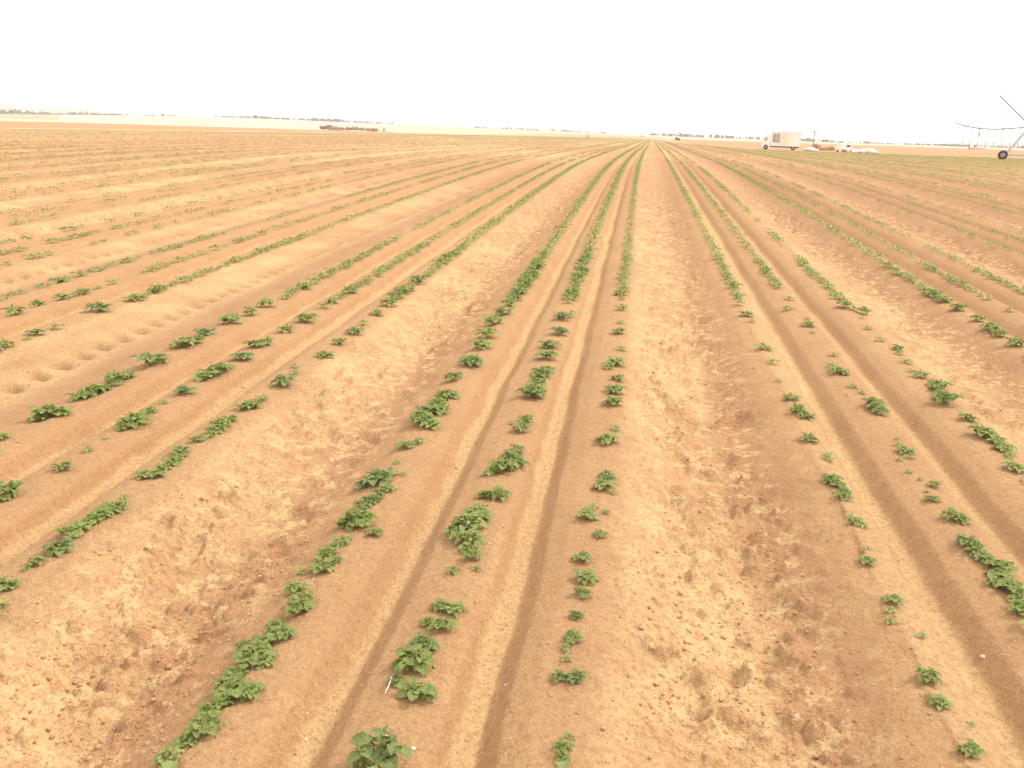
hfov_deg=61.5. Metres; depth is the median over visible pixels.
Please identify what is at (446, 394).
potato plant
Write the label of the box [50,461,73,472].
potato plant
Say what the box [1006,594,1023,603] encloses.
potato plant
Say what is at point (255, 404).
potato plant
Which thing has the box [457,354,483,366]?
potato plant
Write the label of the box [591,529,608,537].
potato plant
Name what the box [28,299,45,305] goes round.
potato plant
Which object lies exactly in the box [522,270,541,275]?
potato plant
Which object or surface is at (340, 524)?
potato plant
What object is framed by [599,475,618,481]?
potato plant
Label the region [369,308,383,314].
potato plant
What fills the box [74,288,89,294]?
potato plant
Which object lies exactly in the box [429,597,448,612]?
potato plant
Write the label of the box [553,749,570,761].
potato plant
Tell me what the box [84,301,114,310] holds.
potato plant
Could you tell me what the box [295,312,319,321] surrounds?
potato plant
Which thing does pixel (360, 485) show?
potato plant
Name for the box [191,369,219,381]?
potato plant
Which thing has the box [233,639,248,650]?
potato plant
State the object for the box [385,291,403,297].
potato plant
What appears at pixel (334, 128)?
shed
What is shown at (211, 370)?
potato plant
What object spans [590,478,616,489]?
potato plant
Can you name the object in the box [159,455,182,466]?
potato plant
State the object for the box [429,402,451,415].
potato plant
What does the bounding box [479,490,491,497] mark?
potato plant
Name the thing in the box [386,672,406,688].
potato plant
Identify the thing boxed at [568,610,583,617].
potato plant
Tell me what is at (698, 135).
woodland
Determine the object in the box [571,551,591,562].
potato plant
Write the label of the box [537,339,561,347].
potato plant
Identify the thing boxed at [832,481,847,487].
potato plant
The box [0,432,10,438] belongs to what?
potato plant
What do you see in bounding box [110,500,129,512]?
potato plant
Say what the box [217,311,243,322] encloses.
potato plant
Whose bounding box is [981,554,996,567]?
potato plant
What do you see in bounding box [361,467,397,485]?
potato plant
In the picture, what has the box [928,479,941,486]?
potato plant
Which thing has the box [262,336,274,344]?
potato plant
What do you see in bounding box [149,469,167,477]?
potato plant
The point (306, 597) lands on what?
potato plant
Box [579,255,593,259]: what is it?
potato plant
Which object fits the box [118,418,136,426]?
potato plant
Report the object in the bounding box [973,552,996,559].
potato plant
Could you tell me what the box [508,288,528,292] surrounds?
potato plant
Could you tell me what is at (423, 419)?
potato plant
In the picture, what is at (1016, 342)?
potato plant
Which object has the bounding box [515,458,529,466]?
potato plant
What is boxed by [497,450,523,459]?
potato plant
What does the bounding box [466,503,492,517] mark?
potato plant
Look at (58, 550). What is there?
potato plant
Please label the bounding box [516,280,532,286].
potato plant
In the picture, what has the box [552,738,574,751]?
potato plant
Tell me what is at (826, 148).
earth heap
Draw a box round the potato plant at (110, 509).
[93,501,122,512]
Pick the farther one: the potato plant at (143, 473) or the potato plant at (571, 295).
the potato plant at (571, 295)
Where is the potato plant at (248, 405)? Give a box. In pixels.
[234,399,254,410]
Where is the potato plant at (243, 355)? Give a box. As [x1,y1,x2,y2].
[227,351,255,358]
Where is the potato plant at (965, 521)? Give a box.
[954,515,972,525]
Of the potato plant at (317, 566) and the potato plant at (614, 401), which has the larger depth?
the potato plant at (614, 401)
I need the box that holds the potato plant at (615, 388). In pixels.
[604,384,626,394]
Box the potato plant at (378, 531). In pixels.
[365,527,383,534]
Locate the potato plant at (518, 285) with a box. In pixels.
[512,282,529,289]
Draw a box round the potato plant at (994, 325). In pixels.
[978,322,1002,328]
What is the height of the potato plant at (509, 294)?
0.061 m
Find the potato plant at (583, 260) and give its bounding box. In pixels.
[575,258,590,262]
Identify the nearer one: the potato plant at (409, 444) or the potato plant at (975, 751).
the potato plant at (975, 751)
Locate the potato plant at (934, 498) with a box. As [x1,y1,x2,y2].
[923,495,941,501]
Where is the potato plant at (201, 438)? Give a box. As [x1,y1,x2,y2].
[188,435,205,440]
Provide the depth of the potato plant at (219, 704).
2.76 m
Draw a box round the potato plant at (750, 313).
[738,311,754,316]
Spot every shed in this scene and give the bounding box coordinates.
[328,127,342,129]
[366,128,377,131]
[381,126,390,131]
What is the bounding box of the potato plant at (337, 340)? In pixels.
[331,337,348,343]
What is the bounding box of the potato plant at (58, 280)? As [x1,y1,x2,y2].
[48,277,67,282]
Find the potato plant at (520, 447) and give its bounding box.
[509,443,525,451]
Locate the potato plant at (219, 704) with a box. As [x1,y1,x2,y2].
[206,697,233,710]
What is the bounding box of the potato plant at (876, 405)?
[864,402,886,409]
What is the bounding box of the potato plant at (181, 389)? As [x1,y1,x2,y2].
[173,385,197,393]
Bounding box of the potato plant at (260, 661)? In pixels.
[250,650,278,670]
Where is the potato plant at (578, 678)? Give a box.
[566,669,588,683]
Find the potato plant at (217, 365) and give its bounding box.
[207,362,231,370]
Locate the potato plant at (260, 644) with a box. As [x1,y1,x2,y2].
[239,639,272,652]
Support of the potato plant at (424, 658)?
on the field ground
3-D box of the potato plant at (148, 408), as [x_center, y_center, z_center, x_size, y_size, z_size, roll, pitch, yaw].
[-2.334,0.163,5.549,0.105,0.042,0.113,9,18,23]
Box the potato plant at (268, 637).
[249,632,278,642]
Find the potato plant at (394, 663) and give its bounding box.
[390,658,400,668]
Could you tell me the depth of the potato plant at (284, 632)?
3.16 m
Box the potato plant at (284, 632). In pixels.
[272,625,298,639]
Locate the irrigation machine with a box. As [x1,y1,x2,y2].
[956,95,1023,159]
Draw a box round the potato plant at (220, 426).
[214,423,228,429]
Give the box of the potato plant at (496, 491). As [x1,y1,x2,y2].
[486,485,511,501]
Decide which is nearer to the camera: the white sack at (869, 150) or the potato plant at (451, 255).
the potato plant at (451, 255)
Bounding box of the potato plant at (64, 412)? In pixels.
[53,410,70,415]
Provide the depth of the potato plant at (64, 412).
5.42 m
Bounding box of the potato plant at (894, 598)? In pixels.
[882,593,904,606]
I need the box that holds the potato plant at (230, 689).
[212,675,253,700]
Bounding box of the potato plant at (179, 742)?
[169,732,197,749]
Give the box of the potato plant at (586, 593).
[572,585,591,598]
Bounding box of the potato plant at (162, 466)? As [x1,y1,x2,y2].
[155,462,172,470]
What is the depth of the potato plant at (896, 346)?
7.84 m
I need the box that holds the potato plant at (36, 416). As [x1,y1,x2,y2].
[27,412,46,420]
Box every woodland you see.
[0,109,393,124]
[474,126,611,133]
[649,133,760,139]
[801,138,843,142]
[847,141,1023,147]
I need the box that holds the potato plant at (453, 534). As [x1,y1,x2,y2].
[447,531,462,538]
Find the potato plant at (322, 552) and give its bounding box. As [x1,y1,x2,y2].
[315,545,340,558]
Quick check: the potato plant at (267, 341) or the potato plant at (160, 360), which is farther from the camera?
the potato plant at (267, 341)
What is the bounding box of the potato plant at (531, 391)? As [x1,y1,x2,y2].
[515,384,546,397]
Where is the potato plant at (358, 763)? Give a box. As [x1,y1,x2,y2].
[352,757,373,767]
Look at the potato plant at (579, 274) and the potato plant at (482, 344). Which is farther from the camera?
the potato plant at (579, 274)
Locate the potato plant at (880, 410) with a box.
[871,407,889,414]
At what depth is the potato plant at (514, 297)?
9.57 m
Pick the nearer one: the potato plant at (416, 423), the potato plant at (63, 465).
the potato plant at (63, 465)
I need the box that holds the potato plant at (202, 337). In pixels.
[191,335,205,341]
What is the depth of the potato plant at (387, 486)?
4.46 m
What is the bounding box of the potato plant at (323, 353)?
[316,350,334,358]
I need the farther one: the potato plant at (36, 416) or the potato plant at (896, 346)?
the potato plant at (896, 346)
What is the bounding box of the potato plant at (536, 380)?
[527,376,550,385]
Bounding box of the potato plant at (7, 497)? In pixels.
[0,494,11,499]
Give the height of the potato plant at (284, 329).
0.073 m
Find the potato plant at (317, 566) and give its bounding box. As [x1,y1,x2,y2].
[308,556,334,573]
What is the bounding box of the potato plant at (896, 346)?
[891,344,904,349]
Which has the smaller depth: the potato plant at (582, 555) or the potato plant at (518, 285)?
the potato plant at (582, 555)
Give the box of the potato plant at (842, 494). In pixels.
[833,490,853,501]
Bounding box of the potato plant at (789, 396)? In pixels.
[782,392,801,399]
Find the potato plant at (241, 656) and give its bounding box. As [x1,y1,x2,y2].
[230,645,266,670]
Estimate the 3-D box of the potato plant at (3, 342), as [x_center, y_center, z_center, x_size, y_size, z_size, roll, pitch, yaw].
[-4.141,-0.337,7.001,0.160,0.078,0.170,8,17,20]
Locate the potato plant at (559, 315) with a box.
[553,311,573,318]
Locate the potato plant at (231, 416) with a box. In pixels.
[222,414,237,419]
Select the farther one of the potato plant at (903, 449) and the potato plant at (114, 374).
the potato plant at (114, 374)
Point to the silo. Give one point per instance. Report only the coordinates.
(642, 133)
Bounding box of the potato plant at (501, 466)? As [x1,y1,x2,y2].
[488,457,519,471]
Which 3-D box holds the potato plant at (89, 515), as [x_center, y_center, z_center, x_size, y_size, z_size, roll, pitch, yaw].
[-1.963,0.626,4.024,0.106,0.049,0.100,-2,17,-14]
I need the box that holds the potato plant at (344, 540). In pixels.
[331,535,352,545]
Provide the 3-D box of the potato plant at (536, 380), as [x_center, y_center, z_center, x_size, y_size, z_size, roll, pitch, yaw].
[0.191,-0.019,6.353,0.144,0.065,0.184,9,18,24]
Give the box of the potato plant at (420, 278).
[407,275,425,282]
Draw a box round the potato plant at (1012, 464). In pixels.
[1002,459,1023,472]
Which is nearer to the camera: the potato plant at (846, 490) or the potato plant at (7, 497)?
the potato plant at (7, 497)
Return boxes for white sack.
[858,149,866,152]
[867,148,874,152]
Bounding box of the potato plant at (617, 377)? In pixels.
[610,373,625,380]
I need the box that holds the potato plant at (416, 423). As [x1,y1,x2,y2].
[407,413,425,424]
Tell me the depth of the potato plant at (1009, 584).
3.61 m
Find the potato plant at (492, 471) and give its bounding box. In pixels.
[486,465,500,475]
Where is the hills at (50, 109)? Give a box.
[0,103,375,123]
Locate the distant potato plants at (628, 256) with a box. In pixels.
[0,128,1023,767]
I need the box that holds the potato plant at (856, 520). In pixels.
[846,514,863,525]
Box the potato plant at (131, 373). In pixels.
[125,370,137,376]
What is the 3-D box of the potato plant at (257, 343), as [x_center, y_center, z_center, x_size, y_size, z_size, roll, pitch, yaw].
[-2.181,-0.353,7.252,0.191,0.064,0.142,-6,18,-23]
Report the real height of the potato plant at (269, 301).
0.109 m
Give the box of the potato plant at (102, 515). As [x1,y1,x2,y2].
[87,506,114,520]
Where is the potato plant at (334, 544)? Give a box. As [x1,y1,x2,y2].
[327,542,342,548]
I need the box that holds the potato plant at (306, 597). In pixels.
[288,590,315,602]
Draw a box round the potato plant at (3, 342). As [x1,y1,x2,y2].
[0,338,15,346]
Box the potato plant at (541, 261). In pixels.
[529,260,546,266]
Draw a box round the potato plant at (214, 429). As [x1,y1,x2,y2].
[203,424,222,433]
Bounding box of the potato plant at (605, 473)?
[597,469,615,476]
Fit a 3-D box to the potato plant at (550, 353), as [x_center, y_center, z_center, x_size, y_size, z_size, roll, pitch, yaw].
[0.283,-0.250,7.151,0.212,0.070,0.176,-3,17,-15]
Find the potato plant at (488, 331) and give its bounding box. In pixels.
[475,327,499,338]
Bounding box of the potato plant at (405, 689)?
[395,676,437,700]
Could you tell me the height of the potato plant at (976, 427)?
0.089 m
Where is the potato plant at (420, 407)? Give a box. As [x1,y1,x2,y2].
[414,405,432,413]
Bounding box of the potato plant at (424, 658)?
[394,645,433,675]
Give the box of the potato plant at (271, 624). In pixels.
[264,618,288,632]
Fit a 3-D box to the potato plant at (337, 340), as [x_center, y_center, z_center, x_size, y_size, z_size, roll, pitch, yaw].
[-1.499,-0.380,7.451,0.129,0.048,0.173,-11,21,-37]
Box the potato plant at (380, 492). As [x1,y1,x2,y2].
[370,487,385,494]
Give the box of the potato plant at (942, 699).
[927,694,953,710]
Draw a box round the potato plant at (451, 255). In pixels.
[440,253,455,258]
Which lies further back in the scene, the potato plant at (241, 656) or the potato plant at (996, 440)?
the potato plant at (996, 440)
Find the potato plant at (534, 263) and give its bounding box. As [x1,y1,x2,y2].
[529,261,543,267]
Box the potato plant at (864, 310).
[857,306,872,313]
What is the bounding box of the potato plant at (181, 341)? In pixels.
[169,336,195,346]
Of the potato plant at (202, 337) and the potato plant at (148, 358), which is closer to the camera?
the potato plant at (148, 358)
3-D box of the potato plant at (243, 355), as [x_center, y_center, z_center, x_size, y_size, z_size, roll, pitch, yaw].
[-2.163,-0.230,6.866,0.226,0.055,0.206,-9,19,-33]
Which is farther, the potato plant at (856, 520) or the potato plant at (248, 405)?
the potato plant at (248, 405)
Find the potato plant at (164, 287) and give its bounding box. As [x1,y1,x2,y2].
[149,283,166,291]
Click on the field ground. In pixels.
(676, 278)
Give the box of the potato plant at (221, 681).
[210,676,229,695]
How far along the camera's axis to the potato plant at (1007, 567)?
3.79 m
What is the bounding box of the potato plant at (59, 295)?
[51,293,71,299]
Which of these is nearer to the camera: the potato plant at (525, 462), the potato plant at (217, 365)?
the potato plant at (525, 462)
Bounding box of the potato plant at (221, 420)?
[208,416,232,425]
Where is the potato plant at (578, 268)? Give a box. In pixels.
[573,266,589,272]
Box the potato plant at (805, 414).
[797,411,816,419]
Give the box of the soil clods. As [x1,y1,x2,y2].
[0,285,1022,767]
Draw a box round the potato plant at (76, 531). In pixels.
[53,524,87,537]
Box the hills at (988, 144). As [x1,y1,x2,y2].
[880,142,1023,147]
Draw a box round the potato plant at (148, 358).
[128,352,166,365]
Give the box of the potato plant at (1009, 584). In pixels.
[996,577,1022,592]
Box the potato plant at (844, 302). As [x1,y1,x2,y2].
[836,300,853,305]
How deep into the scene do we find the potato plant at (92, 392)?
5.83 m
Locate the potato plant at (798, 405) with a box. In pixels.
[791,402,805,409]
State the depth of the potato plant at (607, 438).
5.22 m
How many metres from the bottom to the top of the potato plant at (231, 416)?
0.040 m
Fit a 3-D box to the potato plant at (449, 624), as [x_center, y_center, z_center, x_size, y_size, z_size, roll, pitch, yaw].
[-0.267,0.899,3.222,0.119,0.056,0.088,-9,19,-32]
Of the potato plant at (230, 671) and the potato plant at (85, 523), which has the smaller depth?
the potato plant at (230, 671)
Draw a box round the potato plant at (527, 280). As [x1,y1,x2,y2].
[517,278,533,283]
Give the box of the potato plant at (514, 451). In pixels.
[503,449,517,453]
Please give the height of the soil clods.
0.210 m
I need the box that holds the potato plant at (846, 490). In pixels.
[833,487,853,495]
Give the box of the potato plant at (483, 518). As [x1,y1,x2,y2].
[461,508,491,521]
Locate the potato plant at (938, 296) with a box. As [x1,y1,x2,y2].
[930,293,948,300]
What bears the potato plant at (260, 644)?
on the field ground
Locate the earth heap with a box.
[818,147,833,150]
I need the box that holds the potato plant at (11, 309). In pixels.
[0,303,25,316]
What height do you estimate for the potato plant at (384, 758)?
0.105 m
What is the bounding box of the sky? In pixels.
[0,0,1023,142]
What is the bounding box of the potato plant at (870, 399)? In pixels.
[861,396,886,405]
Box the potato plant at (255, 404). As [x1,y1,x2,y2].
[242,399,259,409]
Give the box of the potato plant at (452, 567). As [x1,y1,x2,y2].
[444,565,459,574]
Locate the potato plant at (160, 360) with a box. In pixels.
[152,356,169,362]
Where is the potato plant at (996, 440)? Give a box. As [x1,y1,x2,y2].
[986,436,1003,444]
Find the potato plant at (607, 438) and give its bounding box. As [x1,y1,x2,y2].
[596,432,620,444]
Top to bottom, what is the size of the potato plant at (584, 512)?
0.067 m
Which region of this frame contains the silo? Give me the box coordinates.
[639,131,644,136]
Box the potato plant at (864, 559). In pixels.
[857,554,877,565]
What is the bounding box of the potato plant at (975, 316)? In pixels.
[970,314,987,321]
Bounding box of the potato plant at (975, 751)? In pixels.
[954,738,985,757]
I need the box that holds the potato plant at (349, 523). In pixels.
[337,515,361,532]
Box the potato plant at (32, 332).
[23,328,46,334]
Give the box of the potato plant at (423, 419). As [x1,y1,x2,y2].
[410,414,434,423]
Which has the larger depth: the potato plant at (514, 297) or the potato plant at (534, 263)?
the potato plant at (534, 263)
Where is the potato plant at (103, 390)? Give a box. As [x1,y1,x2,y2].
[85,384,106,391]
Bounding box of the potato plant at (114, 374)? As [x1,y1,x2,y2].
[103,368,129,381]
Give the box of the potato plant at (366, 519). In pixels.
[342,507,379,526]
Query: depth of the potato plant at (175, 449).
4.87 m
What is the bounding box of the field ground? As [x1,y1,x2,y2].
[0,114,1023,767]
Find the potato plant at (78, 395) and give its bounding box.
[65,390,92,401]
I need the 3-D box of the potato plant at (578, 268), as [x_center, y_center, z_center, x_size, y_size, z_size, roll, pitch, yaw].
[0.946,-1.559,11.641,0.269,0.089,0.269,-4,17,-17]
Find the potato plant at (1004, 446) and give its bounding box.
[991,441,1017,451]
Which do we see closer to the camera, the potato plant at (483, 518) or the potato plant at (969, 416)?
the potato plant at (483, 518)
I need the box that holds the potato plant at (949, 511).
[940,507,966,522]
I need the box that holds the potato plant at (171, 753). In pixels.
[150,746,181,767]
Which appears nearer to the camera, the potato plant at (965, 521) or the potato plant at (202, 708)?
the potato plant at (202, 708)
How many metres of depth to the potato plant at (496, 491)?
4.39 m
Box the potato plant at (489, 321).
[481,314,506,325]
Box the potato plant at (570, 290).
[565,287,579,292]
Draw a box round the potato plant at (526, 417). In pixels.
[517,414,534,422]
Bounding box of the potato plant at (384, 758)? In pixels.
[347,725,411,767]
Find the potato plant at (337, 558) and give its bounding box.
[330,555,342,565]
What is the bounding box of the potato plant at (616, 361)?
[606,356,626,365]
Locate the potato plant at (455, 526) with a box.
[448,521,468,531]
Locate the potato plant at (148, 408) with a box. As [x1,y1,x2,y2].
[139,406,158,414]
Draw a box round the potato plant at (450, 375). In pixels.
[442,372,463,380]
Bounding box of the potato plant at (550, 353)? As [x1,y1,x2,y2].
[535,350,558,357]
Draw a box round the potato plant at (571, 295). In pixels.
[560,292,579,297]
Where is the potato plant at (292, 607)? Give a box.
[279,596,314,616]
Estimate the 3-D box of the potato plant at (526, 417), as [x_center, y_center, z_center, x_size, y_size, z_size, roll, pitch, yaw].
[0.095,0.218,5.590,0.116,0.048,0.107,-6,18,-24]
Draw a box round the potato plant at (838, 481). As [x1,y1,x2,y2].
[826,479,841,484]
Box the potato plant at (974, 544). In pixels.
[965,539,987,547]
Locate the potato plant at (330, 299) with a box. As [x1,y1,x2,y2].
[325,296,339,302]
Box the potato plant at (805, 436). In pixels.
[798,432,818,440]
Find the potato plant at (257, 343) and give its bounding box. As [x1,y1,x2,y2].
[242,339,265,346]
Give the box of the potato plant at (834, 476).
[820,473,843,483]
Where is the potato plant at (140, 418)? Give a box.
[115,411,153,428]
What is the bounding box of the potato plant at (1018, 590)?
[1007,586,1023,597]
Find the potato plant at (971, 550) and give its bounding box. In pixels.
[963,546,987,558]
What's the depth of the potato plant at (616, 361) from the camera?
6.99 m
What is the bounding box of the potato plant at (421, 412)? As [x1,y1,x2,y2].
[410,410,433,416]
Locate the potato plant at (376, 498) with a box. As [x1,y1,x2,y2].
[361,495,381,504]
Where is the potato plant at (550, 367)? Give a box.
[540,365,557,370]
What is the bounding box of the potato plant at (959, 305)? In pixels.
[948,303,969,309]
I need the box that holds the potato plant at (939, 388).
[928,386,944,390]
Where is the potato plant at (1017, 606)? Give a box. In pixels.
[1006,599,1023,612]
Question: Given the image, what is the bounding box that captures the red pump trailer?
[807,142,820,148]
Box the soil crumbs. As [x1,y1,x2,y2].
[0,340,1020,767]
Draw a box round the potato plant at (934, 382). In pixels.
[925,379,952,388]
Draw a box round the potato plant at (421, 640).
[407,632,439,651]
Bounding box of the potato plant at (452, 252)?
[447,250,460,254]
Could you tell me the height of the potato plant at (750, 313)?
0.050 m
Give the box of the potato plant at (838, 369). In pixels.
[829,366,849,374]
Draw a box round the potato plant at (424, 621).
[418,616,435,628]
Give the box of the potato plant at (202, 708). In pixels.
[195,701,215,718]
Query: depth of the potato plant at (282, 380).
6.18 m
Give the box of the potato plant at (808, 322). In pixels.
[800,320,815,326]
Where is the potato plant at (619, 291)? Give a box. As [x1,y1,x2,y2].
[613,289,628,294]
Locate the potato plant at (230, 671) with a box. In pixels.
[221,664,250,679]
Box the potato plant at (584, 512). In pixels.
[576,507,598,519]
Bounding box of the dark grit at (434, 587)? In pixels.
[0,335,988,755]
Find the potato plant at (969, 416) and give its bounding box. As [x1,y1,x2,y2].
[957,412,979,421]
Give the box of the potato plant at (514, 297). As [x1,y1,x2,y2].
[505,295,521,299]
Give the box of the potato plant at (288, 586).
[283,579,309,593]
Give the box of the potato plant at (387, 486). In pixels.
[379,483,397,492]
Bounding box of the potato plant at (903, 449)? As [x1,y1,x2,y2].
[895,445,915,453]
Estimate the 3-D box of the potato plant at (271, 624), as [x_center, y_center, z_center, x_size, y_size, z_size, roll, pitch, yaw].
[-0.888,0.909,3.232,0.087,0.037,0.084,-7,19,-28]
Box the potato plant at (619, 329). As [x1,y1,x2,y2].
[611,327,626,332]
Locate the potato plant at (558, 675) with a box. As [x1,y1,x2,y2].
[549,669,570,682]
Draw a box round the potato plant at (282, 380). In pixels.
[270,374,297,386]
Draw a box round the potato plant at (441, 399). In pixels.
[427,397,446,403]
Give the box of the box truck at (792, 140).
[760,132,801,149]
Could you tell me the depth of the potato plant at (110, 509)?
4.11 m
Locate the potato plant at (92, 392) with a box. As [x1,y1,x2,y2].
[80,390,96,398]
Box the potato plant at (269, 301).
[256,296,276,305]
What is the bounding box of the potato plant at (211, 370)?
[197,366,222,376]
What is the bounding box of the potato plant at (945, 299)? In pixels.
[936,297,954,302]
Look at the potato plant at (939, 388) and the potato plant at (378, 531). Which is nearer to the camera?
the potato plant at (378, 531)
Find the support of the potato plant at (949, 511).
on the field ground
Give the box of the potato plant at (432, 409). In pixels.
[425,405,440,413]
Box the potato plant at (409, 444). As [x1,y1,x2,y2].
[394,441,415,447]
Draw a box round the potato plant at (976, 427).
[964,423,998,439]
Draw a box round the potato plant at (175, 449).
[170,445,190,453]
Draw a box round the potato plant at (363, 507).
[345,504,368,514]
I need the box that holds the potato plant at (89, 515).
[85,513,101,521]
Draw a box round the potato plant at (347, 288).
[344,285,357,292]
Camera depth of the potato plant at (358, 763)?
2.52 m
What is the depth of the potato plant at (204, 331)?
7.61 m
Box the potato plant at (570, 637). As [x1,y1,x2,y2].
[562,628,583,644]
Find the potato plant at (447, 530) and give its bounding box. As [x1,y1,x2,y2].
[442,527,459,532]
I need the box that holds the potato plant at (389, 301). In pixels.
[379,298,399,306]
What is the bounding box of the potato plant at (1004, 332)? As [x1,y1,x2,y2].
[990,329,1008,335]
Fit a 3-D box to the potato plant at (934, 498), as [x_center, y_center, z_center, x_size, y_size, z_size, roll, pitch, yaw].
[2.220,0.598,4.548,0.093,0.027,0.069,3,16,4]
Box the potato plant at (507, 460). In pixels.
[498,458,519,470]
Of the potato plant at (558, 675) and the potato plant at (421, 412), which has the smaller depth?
the potato plant at (558, 675)
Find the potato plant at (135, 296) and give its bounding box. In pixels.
[128,293,147,300]
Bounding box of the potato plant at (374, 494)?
[367,492,383,502]
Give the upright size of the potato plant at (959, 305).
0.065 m
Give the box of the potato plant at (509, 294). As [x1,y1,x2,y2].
[506,292,521,295]
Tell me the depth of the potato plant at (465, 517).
4.07 m
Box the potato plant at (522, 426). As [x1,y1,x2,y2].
[511,420,532,431]
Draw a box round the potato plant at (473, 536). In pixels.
[452,528,487,546]
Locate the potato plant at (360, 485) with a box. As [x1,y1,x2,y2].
[352,479,370,488]
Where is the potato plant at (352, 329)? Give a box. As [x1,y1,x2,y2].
[344,326,365,333]
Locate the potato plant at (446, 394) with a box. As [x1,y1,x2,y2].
[435,389,459,398]
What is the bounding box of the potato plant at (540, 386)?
[522,381,546,391]
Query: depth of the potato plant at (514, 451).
5.00 m
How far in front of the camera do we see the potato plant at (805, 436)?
5.38 m
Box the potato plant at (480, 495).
[474,491,487,497]
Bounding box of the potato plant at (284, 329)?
[276,324,295,333]
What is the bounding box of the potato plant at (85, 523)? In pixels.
[70,516,99,528]
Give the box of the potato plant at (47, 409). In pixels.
[27,403,71,417]
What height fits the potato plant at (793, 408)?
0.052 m
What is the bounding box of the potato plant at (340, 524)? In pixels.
[333,522,345,527]
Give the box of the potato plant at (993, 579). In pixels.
[984,573,1005,589]
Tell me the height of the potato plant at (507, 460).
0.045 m
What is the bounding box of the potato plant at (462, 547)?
[458,541,483,554]
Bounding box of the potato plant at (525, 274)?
[519,272,536,277]
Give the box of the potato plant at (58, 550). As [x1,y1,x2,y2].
[37,536,75,557]
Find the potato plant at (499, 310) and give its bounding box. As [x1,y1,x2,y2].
[492,305,515,315]
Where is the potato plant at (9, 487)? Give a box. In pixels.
[0,480,23,493]
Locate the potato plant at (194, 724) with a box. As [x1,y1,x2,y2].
[183,710,226,738]
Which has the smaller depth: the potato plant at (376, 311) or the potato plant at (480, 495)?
the potato plant at (480, 495)
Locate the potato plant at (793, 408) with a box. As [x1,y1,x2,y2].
[789,406,804,411]
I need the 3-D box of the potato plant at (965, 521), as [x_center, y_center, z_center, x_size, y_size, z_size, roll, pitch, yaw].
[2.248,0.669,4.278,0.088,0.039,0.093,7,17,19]
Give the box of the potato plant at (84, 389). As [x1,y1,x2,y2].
[79,383,103,396]
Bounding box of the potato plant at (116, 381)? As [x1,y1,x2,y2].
[104,379,123,385]
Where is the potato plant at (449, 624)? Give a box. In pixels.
[427,616,457,630]
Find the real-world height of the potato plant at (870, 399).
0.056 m
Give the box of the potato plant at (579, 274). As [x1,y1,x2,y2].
[571,272,588,277]
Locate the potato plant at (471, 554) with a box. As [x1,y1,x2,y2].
[460,549,483,558]
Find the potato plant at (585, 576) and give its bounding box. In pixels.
[573,568,599,585]
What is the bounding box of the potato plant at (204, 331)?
[192,327,216,335]
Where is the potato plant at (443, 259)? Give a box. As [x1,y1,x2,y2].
[435,255,452,262]
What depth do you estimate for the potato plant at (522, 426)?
5.38 m
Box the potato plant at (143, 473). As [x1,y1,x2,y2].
[133,468,154,480]
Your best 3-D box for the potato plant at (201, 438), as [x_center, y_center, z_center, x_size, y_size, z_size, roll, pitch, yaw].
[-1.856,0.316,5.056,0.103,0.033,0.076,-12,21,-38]
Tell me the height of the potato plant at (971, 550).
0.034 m
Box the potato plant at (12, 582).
[0,575,21,590]
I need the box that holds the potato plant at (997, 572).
[984,567,1012,577]
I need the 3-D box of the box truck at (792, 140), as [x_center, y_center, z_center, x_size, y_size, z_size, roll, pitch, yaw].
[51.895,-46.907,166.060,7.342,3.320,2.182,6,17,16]
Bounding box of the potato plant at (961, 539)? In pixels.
[954,534,978,546]
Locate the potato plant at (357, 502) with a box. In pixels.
[351,497,373,508]
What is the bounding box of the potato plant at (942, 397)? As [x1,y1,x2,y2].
[928,391,964,403]
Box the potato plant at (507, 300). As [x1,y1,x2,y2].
[501,298,517,305]
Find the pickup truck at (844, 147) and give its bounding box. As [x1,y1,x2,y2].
[835,144,853,151]
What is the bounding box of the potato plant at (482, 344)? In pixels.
[468,339,493,350]
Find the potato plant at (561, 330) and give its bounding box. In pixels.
[550,326,568,333]
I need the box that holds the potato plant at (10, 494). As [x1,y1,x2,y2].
[0,489,19,498]
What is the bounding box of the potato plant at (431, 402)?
[427,399,448,405]
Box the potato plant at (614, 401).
[601,396,623,404]
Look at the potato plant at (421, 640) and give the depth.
3.10 m
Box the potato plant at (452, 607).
[439,600,465,617]
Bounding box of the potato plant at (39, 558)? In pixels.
[26,554,46,566]
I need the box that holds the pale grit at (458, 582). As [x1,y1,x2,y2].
[0,346,1019,763]
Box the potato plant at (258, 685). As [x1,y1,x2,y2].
[238,680,265,702]
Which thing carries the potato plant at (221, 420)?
on the field ground
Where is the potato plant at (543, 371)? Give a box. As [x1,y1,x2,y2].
[530,367,555,376]
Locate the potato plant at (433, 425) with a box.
[419,418,441,429]
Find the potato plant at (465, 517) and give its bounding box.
[452,512,488,530]
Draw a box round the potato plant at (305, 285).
[296,282,314,289]
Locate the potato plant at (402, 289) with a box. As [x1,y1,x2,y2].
[393,285,412,292]
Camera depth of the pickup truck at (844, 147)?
167.18 m
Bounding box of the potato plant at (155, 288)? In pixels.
[147,285,161,291]
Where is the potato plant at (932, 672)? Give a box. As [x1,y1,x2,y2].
[912,666,941,684]
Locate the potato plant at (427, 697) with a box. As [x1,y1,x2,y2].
[416,684,439,701]
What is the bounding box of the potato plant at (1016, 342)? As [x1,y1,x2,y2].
[1000,335,1023,346]
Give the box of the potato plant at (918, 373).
[909,369,930,378]
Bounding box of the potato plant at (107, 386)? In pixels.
[99,383,112,390]
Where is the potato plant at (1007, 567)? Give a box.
[983,557,1019,571]
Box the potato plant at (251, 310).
[242,306,258,313]
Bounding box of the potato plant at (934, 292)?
[923,289,942,296]
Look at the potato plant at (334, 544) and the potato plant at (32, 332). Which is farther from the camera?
the potato plant at (32, 332)
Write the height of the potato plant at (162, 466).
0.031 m
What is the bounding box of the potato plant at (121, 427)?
[115,423,130,431]

